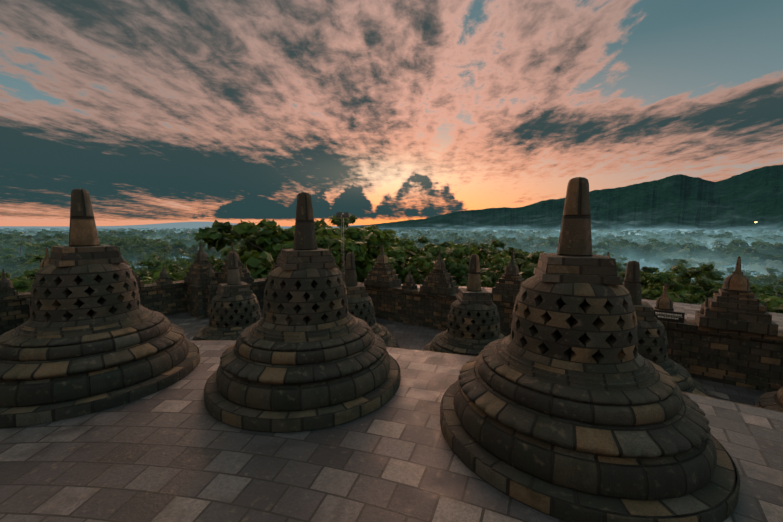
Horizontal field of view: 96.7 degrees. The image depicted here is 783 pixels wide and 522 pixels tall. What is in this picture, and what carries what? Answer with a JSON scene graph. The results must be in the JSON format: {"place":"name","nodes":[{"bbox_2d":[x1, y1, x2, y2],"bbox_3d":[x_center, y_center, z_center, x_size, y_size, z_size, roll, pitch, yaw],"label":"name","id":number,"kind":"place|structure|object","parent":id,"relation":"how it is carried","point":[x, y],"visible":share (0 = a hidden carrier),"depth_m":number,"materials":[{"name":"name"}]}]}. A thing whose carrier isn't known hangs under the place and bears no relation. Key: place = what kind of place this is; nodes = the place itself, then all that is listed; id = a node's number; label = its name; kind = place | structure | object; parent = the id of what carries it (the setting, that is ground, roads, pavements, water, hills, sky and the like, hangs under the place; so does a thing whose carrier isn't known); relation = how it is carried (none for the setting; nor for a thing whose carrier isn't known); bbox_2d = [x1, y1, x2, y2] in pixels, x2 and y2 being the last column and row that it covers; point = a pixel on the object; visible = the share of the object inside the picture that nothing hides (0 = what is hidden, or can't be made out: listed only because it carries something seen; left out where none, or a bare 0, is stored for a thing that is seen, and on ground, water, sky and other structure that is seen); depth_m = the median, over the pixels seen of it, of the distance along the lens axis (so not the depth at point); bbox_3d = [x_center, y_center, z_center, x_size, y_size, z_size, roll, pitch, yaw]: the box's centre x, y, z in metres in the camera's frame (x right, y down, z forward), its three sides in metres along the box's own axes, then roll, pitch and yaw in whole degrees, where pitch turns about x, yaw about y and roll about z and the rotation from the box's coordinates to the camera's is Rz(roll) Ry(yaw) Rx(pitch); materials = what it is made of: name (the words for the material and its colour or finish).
{"place":"outdoors","nodes":[
{"label":"outdoors","id":0,"kind":"place"},
{"bbox_2d":[0,222,360,228],"bbox_3d":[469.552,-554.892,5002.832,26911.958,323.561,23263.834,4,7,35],"label":"ridge","id":1,"kind":"structure","parent":0,"point":[183,225],"depth_m":13235.02,"materials":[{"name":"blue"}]},
{"bbox_2d":[12,228,761,279],"bbox_3d":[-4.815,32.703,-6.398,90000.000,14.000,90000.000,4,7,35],"label":"ground","id":2,"kind":"structure","parent":0,"point":[643,263],"depth_m":358.18,"materials":[{"name":"green plant"}]},
{"bbox_2d":[0,248,14,256],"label":"tree","id":3,"kind":"object","parent":2,"relation":"on","point":[6,251],"visible":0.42,"depth_m":288.27,"materials":[{"name":"green plant"}]},
{"bbox_2d":[3,241,24,249],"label":"tree","id":4,"kind":"object","parent":2,"relation":"on","point":[11,244],"visible":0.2,"depth_m":376.68,"materials":[{"name":"green plant"}]},
{"bbox_2d":[0,257,39,270],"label":"tree","id":5,"kind":"object","parent":2,"relation":"on","point":[10,263],"visible":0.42,"depth_m":227.84,"materials":[{"name":"green plant"}]},
{"bbox_2d":[9,278,31,292],"bbox_3d":[-67.218,11.109,68.394,20.737,18.046,18.953,1,6,13],"label":"tree","id":6,"kind":"object","parent":2,"relation":"on","point":[20,286],"visible":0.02,"depth_m":58.67,"materials":[{"name":"green plant"}]},
{"bbox_2d":[0,255,41,269],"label":"tree","id":7,"kind":"object","parent":2,"relation":"on","point":[20,258],"visible":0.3,"depth_m":232.34,"materials":[{"name":"green plant"}]},
{"bbox_2d":[24,269,37,279],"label":"tree","id":8,"kind":"object","parent":2,"relation":"on","point":[30,274],"visible":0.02,"depth_m":98.62,"materials":[{"name":"green plant"}]},
{"bbox_2d":[18,254,50,268],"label":"tree","id":9,"kind":"object","parent":2,"relation":"on","point":[39,258],"visible":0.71,"depth_m":134.79,"materials":[{"name":"green plant"}]},
{"bbox_2d":[24,240,59,253],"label":"tree","id":10,"kind":"object","parent":2,"relation":"on","point":[45,244],"visible":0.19,"depth_m":332.64,"materials":[{"name":"green plant"}]},
{"bbox_2d":[109,240,129,252],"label":"tree","id":11,"kind":"object","parent":2,"relation":"on","point":[120,243],"visible":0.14,"depth_m":349.17,"materials":[{"name":"green plant"}]},
{"bbox_2d":[132,243,166,256],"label":"tree","id":12,"kind":"object","parent":2,"relation":"on","point":[150,250],"visible":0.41,"depth_m":332.56,"materials":[{"name":"green plant"}]},
{"bbox_2d":[130,260,170,281],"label":"tree","id":13,"kind":"object","parent":2,"relation":"on","point":[147,263],"visible":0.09,"depth_m":117.22,"materials":[{"name":"green plant"}]},
{"bbox_2d":[145,262,189,271],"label":"tree","id":14,"kind":"object","parent":2,"relation":"on","point":[159,266],"visible":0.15,"depth_m":165.30,"materials":[{"name":"green plant"}]},
{"bbox_2d":[148,270,187,280],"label":"tree","id":15,"kind":"object","parent":2,"relation":"on","point":[151,274],"visible":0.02,"depth_m":76.12,"materials":[{"name":"green plant"}]},
{"bbox_2d":[155,241,192,256],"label":"tree","id":16,"kind":"object","parent":2,"relation":"on","point":[179,247],"visible":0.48,"depth_m":361.31,"materials":[{"name":"green plant"}]},
{"bbox_2d":[165,259,186,270],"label":"tree","id":17,"kind":"object","parent":2,"relation":"on","point":[181,263],"visible":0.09,"depth_m":173.98,"materials":[{"name":"green plant"}]},
{"bbox_2d":[164,253,208,266],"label":"tree","id":18,"kind":"object","parent":2,"relation":"on","point":[178,258],"visible":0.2,"depth_m":232.25,"materials":[{"name":"green plant"}]},
{"bbox_2d":[186,242,213,254],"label":"tree","id":19,"kind":"object","parent":2,"relation":"on","point":[195,249],"visible":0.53,"depth_m":358.04,"materials":[{"name":"green plant"}]},
{"bbox_2d":[152,248,264,283],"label":"tree","id":20,"kind":"object","parent":2,"relation":"on","point":[172,275],"visible":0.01,"depth_m":77.87,"materials":[{"name":"green plant"}]},
{"bbox_2d":[204,220,344,272],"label":"tree","id":21,"kind":"object","parent":2,"relation":"on","point":[227,227],"visible":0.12,"depth_m":72.34,"materials":[{"name":"green plant"}]},
{"bbox_2d":[193,219,395,281],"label":"tree","id":22,"kind":"object","parent":2,"relation":"on","point":[257,268],"visible":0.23,"depth_m":67.07,"materials":[{"name":"green plant"}]},
{"bbox_2d":[240,215,362,259],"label":"tree","id":23,"kind":"object","parent":2,"relation":"on","point":[335,220],"visible":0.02,"depth_m":114.47,"materials":[{"name":"green plant"}]},
{"bbox_2d":[281,214,357,230],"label":"tree","id":24,"kind":"object","parent":2,"relation":"on","point":[352,218],"visible":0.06,"depth_m":153.99,"materials":[{"name":"green plant"}]},
{"bbox_2d":[251,226,391,282],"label":"tree","id":25,"kind":"object","parent":2,"relation":"on","point":[361,256],"visible":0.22,"depth_m":72.14,"materials":[{"name":"green plant"}]},
{"bbox_2d":[336,212,348,269],"bbox_3d":[-8.535,8.216,62.393,2.150,33.564,0.725,0,6,-1],"label":"floodlight mast","id":26,"kind":"object","parent":2,"relation":"on","point":[339,214],"visible":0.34,"depth_m":60.83,"materials":[{"name":"silver metal"}]},
{"bbox_2d":[316,234,407,282],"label":"tree","id":27,"kind":"object","parent":2,"relation":"on","point":[393,256],"visible":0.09,"depth_m":75.88,"materials":[{"name":"green plant"}]},
{"bbox_2d":[321,225,408,258],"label":"tree","id":28,"kind":"object","parent":2,"relation":"on","point":[393,242],"visible":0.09,"depth_m":105.76,"materials":[{"name":"green plant"}]},
{"bbox_2d":[0,228,782,239],"bbox_3d":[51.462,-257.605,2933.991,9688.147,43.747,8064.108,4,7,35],"label":"canopy trees","id":29,"kind":"object","parent":2,"relation":"on","point":[107,230],"visible":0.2,"depth_m":1722.77,"materials":[{"name":"green plant"}]},
{"bbox_2d":[404,247,419,261],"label":"tree","id":30,"kind":"object","parent":2,"relation":"on","point":[410,254],"visible":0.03,"depth_m":105.23,"materials":[{"name":"green plant"}]},
{"bbox_2d":[395,236,435,264],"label":"tree","id":31,"kind":"object","parent":2,"relation":"on","point":[423,239],"visible":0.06,"depth_m":116.29,"materials":[{"name":"green plant"}]},
{"bbox_2d":[359,246,484,284],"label":"tree","id":32,"kind":"object","parent":2,"relation":"on","point":[419,273],"visible":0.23,"depth_m":76.77,"materials":[{"name":"green plant"}]},
{"bbox_2d":[404,243,477,278],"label":"tree","id":33,"kind":"object","parent":2,"relation":"on","point":[465,248],"visible":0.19,"depth_m":100.62,"materials":[{"name":"green plant"}]},
{"bbox_2d":[406,243,476,262],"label":"tree","id":34,"kind":"object","parent":2,"relation":"on","point":[443,256],"visible":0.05,"depth_m":105.89,"materials":[{"name":"green plant"}]},
{"bbox_2d":[436,241,495,250],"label":"tree","id":35,"kind":"object","parent":2,"relation":"on","point":[444,245],"visible":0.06,"depth_m":176.51,"materials":[{"name":"green plant"}]},
{"bbox_2d":[449,248,498,282],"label":"tree","id":36,"kind":"object","parent":2,"relation":"on","point":[485,252],"visible":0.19,"depth_m":97.82,"materials":[{"name":"green plant"}]},
{"bbox_2d":[431,252,534,287],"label":"tree","id":37,"kind":"object","parent":2,"relation":"on","point":[495,272],"visible":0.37,"depth_m":75.54,"materials":[{"name":"green plant"}]},
{"bbox_2d":[466,241,532,256],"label":"tree","id":38,"kind":"object","parent":2,"relation":"on","point":[508,251],"visible":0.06,"depth_m":143.18,"materials":[{"name":"green plant"}]},
{"bbox_2d":[468,256,536,287],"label":"tree","id":39,"kind":"object","parent":2,"relation":"on","point":[527,265],"visible":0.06,"depth_m":83.47,"materials":[{"name":"green plant"}]},
{"bbox_2d":[475,239,533,267],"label":"tree","id":40,"kind":"object","parent":2,"relation":"on","point":[522,259],"visible":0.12,"depth_m":126.19,"materials":[{"name":"green plant"}]},
{"bbox_2d":[483,250,544,271],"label":"tree","id":41,"kind":"object","parent":2,"relation":"on","point":[534,256],"visible":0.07,"depth_m":107.38,"materials":[{"name":"green plant"}]},
{"bbox_2d":[534,240,558,252],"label":"tree","id":42,"kind":"object","parent":2,"relation":"on","point":[548,249],"visible":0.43,"depth_m":365.04,"materials":[{"name":"green plant"}]},
{"bbox_2d":[592,242,619,253],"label":"tree","id":43,"kind":"object","parent":2,"relation":"on","point":[602,245],"visible":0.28,"depth_m":363.35,"materials":[{"name":"green plant"}]},
{"bbox_2d":[592,250,626,267],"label":"tree","id":44,"kind":"object","parent":2,"relation":"on","point":[616,258],"visible":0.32,"depth_m":244.42,"materials":[{"name":"green plant"}]},
{"bbox_2d":[604,247,639,260],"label":"tree","id":45,"kind":"object","parent":2,"relation":"on","point":[613,249],"visible":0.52,"depth_m":343.39,"materials":[{"name":"green plant"}]},
{"bbox_2d":[615,246,644,260],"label":"tree","id":46,"kind":"object","parent":2,"relation":"on","point":[624,248],"visible":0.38,"depth_m":337.52,"materials":[{"name":"green plant"}]},
{"bbox_2d":[622,243,652,260],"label":"tree","id":47,"kind":"object","parent":2,"relation":"on","point":[640,248],"visible":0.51,"depth_m":330.47,"materials":[{"name":"green plant"}]},
{"bbox_2d":[640,266,675,285],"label":"tree","id":48,"kind":"object","parent":2,"relation":"on","point":[651,270],"visible":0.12,"depth_m":145.55,"materials":[{"name":"green plant"}]},
{"bbox_2d":[643,250,685,267],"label":"tree","id":49,"kind":"object","parent":2,"relation":"on","point":[655,260],"visible":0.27,"depth_m":304.60,"materials":[{"name":"green plant"}]},
{"bbox_2d":[623,270,706,303],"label":"tree","id":50,"kind":"object","parent":2,"relation":"on","point":[662,278],"visible":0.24,"depth_m":67.10,"materials":[{"name":"green plant"}]},
{"bbox_2d":[619,272,720,303],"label":"tree","id":51,"kind":"object","parent":2,"relation":"on","point":[695,289],"visible":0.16,"depth_m":91.06,"materials":[{"name":"green plant"}]},
{"bbox_2d":[651,238,689,249],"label":"tree","id":52,"kind":"object","parent":2,"relation":"on","point":[664,244],"visible":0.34,"depth_m":398.12,"materials":[{"name":"green plant"}]},
{"bbox_2d":[649,248,695,263],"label":"tree","id":53,"kind":"object","parent":2,"relation":"on","point":[676,255],"visible":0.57,"depth_m":284.90,"materials":[{"name":"green plant"}]},
{"bbox_2d":[640,264,717,292],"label":"tree","id":54,"kind":"object","parent":2,"relation":"on","point":[691,273],"visible":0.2,"depth_m":85.83,"materials":[{"name":"green plant"}]},
{"bbox_2d":[660,259,698,274],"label":"tree","id":55,"kind":"object","parent":2,"relation":"on","point":[690,261],"visible":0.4,"depth_m":225.84,"materials":[{"name":"green plant"}]},
{"bbox_2d":[667,259,716,270],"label":"tree","id":56,"kind":"object","parent":2,"relation":"on","point":[673,261],"visible":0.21,"depth_m":211.94,"materials":[{"name":"green plant"}]},
{"bbox_2d":[663,259,725,281],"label":"tree","id":57,"kind":"object","parent":2,"relation":"on","point":[682,261],"visible":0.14,"depth_m":185.61,"materials":[{"name":"green plant"}]},
{"bbox_2d":[677,244,714,256],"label":"tree","id":58,"kind":"object","parent":2,"relation":"on","point":[703,248],"visible":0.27,"depth_m":367.89,"materials":[{"name":"green plant"}]},
{"bbox_2d":[671,276,722,299],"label":"tree","id":59,"kind":"object","parent":2,"relation":"on","point":[705,287],"visible":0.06,"depth_m":91.82,"materials":[{"name":"green plant"}]},
{"bbox_2d":[693,272,724,291],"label":"tree","id":60,"kind":"object","parent":2,"relation":"on","point":[718,278],"visible":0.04,"depth_m":108.13,"materials":[{"name":"green plant"}]},
{"bbox_2d":[641,288,782,313],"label":"tree","id":61,"kind":"object","parent":2,"relation":"on","point":[648,294],"visible":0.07,"depth_m":61.10,"materials":[{"name":"green plant"}]},
{"bbox_2d":[701,246,723,257],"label":"tree","id":62,"kind":"object","parent":2,"relation":"on","point":[716,249],"visible":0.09,"depth_m":311.93,"materials":[{"name":"green plant"}]},
{"bbox_2d":[693,251,736,265],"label":"tree","id":63,"kind":"object","parent":2,"relation":"on","point":[704,256],"visible":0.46,"depth_m":266.95,"materials":[{"name":"green plant"}]},
{"bbox_2d":[698,253,737,267],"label":"tree","id":64,"kind":"object","parent":2,"relation":"on","point":[729,259],"visible":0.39,"depth_m":251.56,"materials":[{"name":"green plant"}]},
{"bbox_2d":[698,260,752,275],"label":"tree","id":65,"kind":"object","parent":2,"relation":"on","point":[726,263],"visible":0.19,"depth_m":214.13,"materials":[{"name":"green plant"}]},
{"bbox_2d":[718,239,762,267],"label":"tree","id":66,"kind":"object","parent":2,"relation":"on","point":[733,243],"visible":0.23,"depth_m":341.53,"materials":[{"name":"green plant"}]},
{"bbox_2d":[725,246,766,271],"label":"tree","id":67,"kind":"object","parent":2,"relation":"on","point":[738,250],"visible":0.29,"depth_m":281.52,"materials":[{"name":"green plant"}]},
{"bbox_2d":[715,273,779,290],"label":"tree","id":68,"kind":"object","parent":2,"relation":"on","point":[753,280],"visible":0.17,"depth_m":149.29,"materials":[{"name":"green plant"}]},
{"bbox_2d":[717,283,782,301],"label":"tree","id":69,"kind":"object","parent":2,"relation":"on","point":[765,289],"visible":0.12,"depth_m":92.67,"materials":[{"name":"green plant"}]},
{"bbox_2d":[744,248,782,264],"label":"tree","id":70,"kind":"object","parent":2,"relation":"on","point":[756,254],"visible":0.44,"depth_m":260.69,"materials":[{"name":"green plant"}]},
{"bbox_2d":[747,264,782,275],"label":"tree","id":71,"kind":"object","parent":2,"relation":"on","point":[763,268],"visible":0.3,"depth_m":203.90,"materials":[{"name":"green plant"}]},
{"bbox_2d":[748,257,781,265],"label":"tree","id":72,"kind":"object","parent":2,"relation":"on","point":[753,259],"visible":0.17,"depth_m":221.23,"materials":[{"name":"green plant"}]},
{"bbox_2d":[752,247,782,255],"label":"tree","id":73,"kind":"object","parent":2,"relation":"on","point":[770,251],"visible":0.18,"depth_m":280.93,"materials":[{"name":"green plant"}]},
{"bbox_2d":[755,292,782,311],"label":"tree","id":74,"kind":"object","parent":2,"relation":"on","point":[765,296],"visible":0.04,"depth_m":77.43,"materials":[{"name":"green plant"}]},
{"bbox_2d":[757,244,782,254],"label":"tree","id":75,"kind":"object","parent":2,"relation":"on","point":[780,246],"visible":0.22,"depth_m":278.85,"materials":[{"name":"green plant"}]},
{"bbox_2d":[758,296,782,311],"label":"tree","id":76,"kind":"object","parent":2,"relation":"on","point":[772,302],"visible":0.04,"depth_m":61.72,"materials":[{"name":"green plant"}]},
{"bbox_2d":[761,267,782,284],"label":"tree","id":77,"kind":"object","parent":2,"relation":"on","point":[771,270],"visible":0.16,"depth_m":174.92,"materials":[{"name":"green plant"}]},
{"bbox_2d":[765,277,782,297],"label":"tree","id":78,"kind":"object","parent":2,"relation":"on","point":[779,281],"visible":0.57,"depth_m":128.28,"materials":[{"name":"green plant"}]},
{"bbox_2d":[767,303,782,312],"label":"tree","id":79,"kind":"object","parent":2,"relation":"on","point":[774,310],"visible":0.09,"depth_m":51.55,"materials":[{"name":"green plant"}]},
{"bbox_2d":[0,284,782,405],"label":"floor","id":80,"kind":"structure","parent":0,"point":[410,336],"depth_m":16.45,"materials":[{"name":"stone"}]},
{"bbox_2d":[191,252,260,339],"bbox_3d":[-5.841,1.675,12.988,4.046,4.060,4.039,-5,7,-38],"label":"stupa","id":81,"kind":"object","parent":80,"relation":"on","point":[234,290],"visible":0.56,"depth_m":12.37,"materials":[{"name":"stone"}]},
{"bbox_2d":[344,253,399,347],"bbox_3d":[-1.479,1.708,12.764,4.016,4.036,4.008,-2,6,-20],"label":"stupa","id":82,"kind":"object","parent":80,"relation":"on","point":[360,299],"visible":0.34,"depth_m":12.39,"materials":[{"name":"stone"}]},
{"bbox_2d":[0,278,782,391],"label":"balustrade wall","id":83,"kind":"structure","parent":80,"relation":"on","point":[744,359],"depth_m":15.08,"materials":[{"name":"stone"}]},
{"bbox_2d":[0,269,17,296],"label":"small stupa","id":84,"kind":"object","parent":83,"relation":"on","point":[7,288],"depth_m":16.26,"materials":[{"name":"stone"}]},
{"bbox_2d":[30,247,49,289],"bbox_3d":[-16.216,0.477,16.462,1.729,2.272,1.084,4,7,35],"label":"wall finial","id":85,"kind":"object","parent":83,"relation":"on","point":[43,263],"depth_m":16.24,"materials":[{"name":"stone"}]},
{"bbox_2d":[118,248,143,287],"bbox_3d":[-14.134,0.386,18.170,1.014,2.126,1.617,4,7,35],"label":"wall finial","id":86,"kind":"object","parent":83,"relation":"on","point":[140,284],"depth_m":18.43,"materials":[{"name":"stone"}]},
{"bbox_2d":[156,264,172,284],"bbox_3d":[-12.972,0.717,19.837,0.626,1.147,0.626,4,7,35],"label":"small stupa","id":87,"kind":"object","parent":83,"relation":"on","point":[163,278],"depth_m":19.70,"materials":[{"name":"stone"}]},
{"bbox_2d":[184,241,217,285],"bbox_3d":[-10.938,0.047,20.041,1.858,2.442,1.165,4,7,35],"label":"wall finial","id":88,"kind":"object","parent":83,"relation":"on","point":[196,272],"depth_m":19.72,"materials":[{"name":"stone"}]},
{"bbox_2d":[206,261,219,284],"bbox_3d":[-10.310,0.636,19.770,0.721,1.323,0.721,4,7,35],"label":"stupa","id":89,"kind":"object","parent":83,"relation":"on","point":[212,278],"depth_m":19.62,"materials":[{"name":"stone"}]},
{"bbox_2d":[218,241,252,283],"bbox_3d":[-9.054,0.074,19.926,1.834,2.410,1.150,4,7,35],"label":"wall finial","id":90,"kind":"object","parent":83,"relation":"on","point":[245,277],"depth_m":19.78,"materials":[{"name":"stone"}]},
{"bbox_2d":[364,244,400,287],"bbox_3d":[-0.492,0.195,19.224,1.754,2.305,1.099,4,7,35],"label":"wall finial","id":91,"kind":"object","parent":83,"relation":"on","point":[383,273],"depth_m":18.93,"materials":[{"name":"stone"}]},
{"bbox_2d":[401,267,416,289],"bbox_3d":[0.941,0.875,18.262,0.619,1.136,0.619,4,7,35],"label":"stone pinnacle","id":92,"kind":"object","parent":83,"relation":"on","point":[409,283],"depth_m":18.11,"materials":[{"name":"stone"}]},
{"bbox_2d":[420,249,458,294],"bbox_3d":[2.373,0.472,17.195,1.630,2.142,1.022,4,7,35],"label":"stone pinnacle","id":93,"kind":"object","parent":83,"relation":"on","point":[439,279],"depth_m":16.92,"materials":[{"name":"stone"}]},
{"bbox_2d":[490,251,523,303],"bbox_3d":[5.237,0.653,15.157,1.653,2.172,1.036,4,7,35],"label":"stone pinnacle","id":94,"kind":"object","parent":83,"relation":"on","point":[506,288],"depth_m":14.94,"materials":[{"name":"stone"}]},
{"bbox_2d":[654,283,676,322],"bbox_3d":[9.533,1.393,12.144,0.697,1.277,0.697,4,7,35],"label":"small stupa","id":95,"kind":"object","parent":83,"relation":"on","point":[664,301],"depth_m":12.02,"materials":[{"name":"stone"}]},
{"bbox_2d":[695,256,778,335],"bbox_3d":[10.965,0.988,11.077,1.741,2.288,1.091,4,7,35],"label":"stone pinnacle","id":96,"kind":"object","parent":83,"relation":"on","point":[733,304],"depth_m":10.83,"materials":[{"name":"stone"}]},
{"bbox_2d":[423,254,506,355],"bbox_3d":[2.759,1.800,11.681,3.960,4.061,3.952,0,6,2],"label":"stupa","id":97,"kind":"object","parent":80,"relation":"on","point":[473,299],"visible":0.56,"depth_m":11.12,"materials":[{"name":"stone"}]},
{"bbox_2d":[188,340,782,412],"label":"terrace retaining walls","id":98,"kind":"structure","parent":80,"relation":"on","point":[475,356],"depth_m":8.90,"materials":[{"name":"stone"}]},
{"bbox_2d":[0,341,782,521],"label":"terrace floor","id":99,"kind":"structure","parent":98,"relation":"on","point":[176,452],"depth_m":4.78,"materials":[{"name":"stone"}]},
{"bbox_2d":[0,189,199,427],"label":"stupa","id":100,"kind":"object","parent":99,"relation":"on","point":[52,337],"visible":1,"depth_m":6.72,"materials":[{"name":"stone"}]},
{"bbox_2d":[204,192,400,431],"bbox_3d":[-1.786,0.571,7.320,3.969,3.976,3.961,-2,6,-25],"label":"stupa","id":101,"kind":"object","parent":99,"relation":"on","point":[352,344],"visible":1,"depth_m":6.36,"materials":[{"name":"stone"}]},
{"bbox_2d":[440,177,739,521],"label":"stupa","id":102,"kind":"object","parent":99,"relation":"on","point":[609,368],"visible":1,"depth_m":4.50,"materials":[{"name":"stone"}]},
{"bbox_2d":[623,261,707,395],"bbox_3d":[6.713,1.996,9.829,4.076,4.026,4.068,3,6,27],"label":"stupa","id":103,"kind":"object","parent":80,"relation":"on","point":[652,342],"visible":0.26,"depth_m":9.10,"materials":[{"name":"stone"}]},
{"bbox_2d":[654,309,684,338],"bbox_3d":[9.236,2.747,11.684,0.800,2.170,0.042,4,7,35],"label":"warning sign","id":104,"kind":"object","parent":80,"relation":"on","point":[668,316],"visible":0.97,"depth_m":11.58,"materials":[{"name":"black metal"}]},
{"bbox_2d":[755,387,782,411],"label":"stupa","id":105,"kind":"object","parent":80,"relation":"on","point":[772,400],"visible":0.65,"depth_m":8.28,"materials":[{"name":"stone"}]},
{"bbox_2d":[0,0,782,225],"label":"sky","id":106,"kind":"structure","parent":0,"point":[163,111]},
{"bbox_2d":[342,165,782,231],"bbox_3d":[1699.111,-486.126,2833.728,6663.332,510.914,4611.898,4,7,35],"label":"menoreh hills","id":107,"kind":"structure","parent":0,"point":[745,201],"depth_m":2471.67,"materials":[{"name":"green plant"}]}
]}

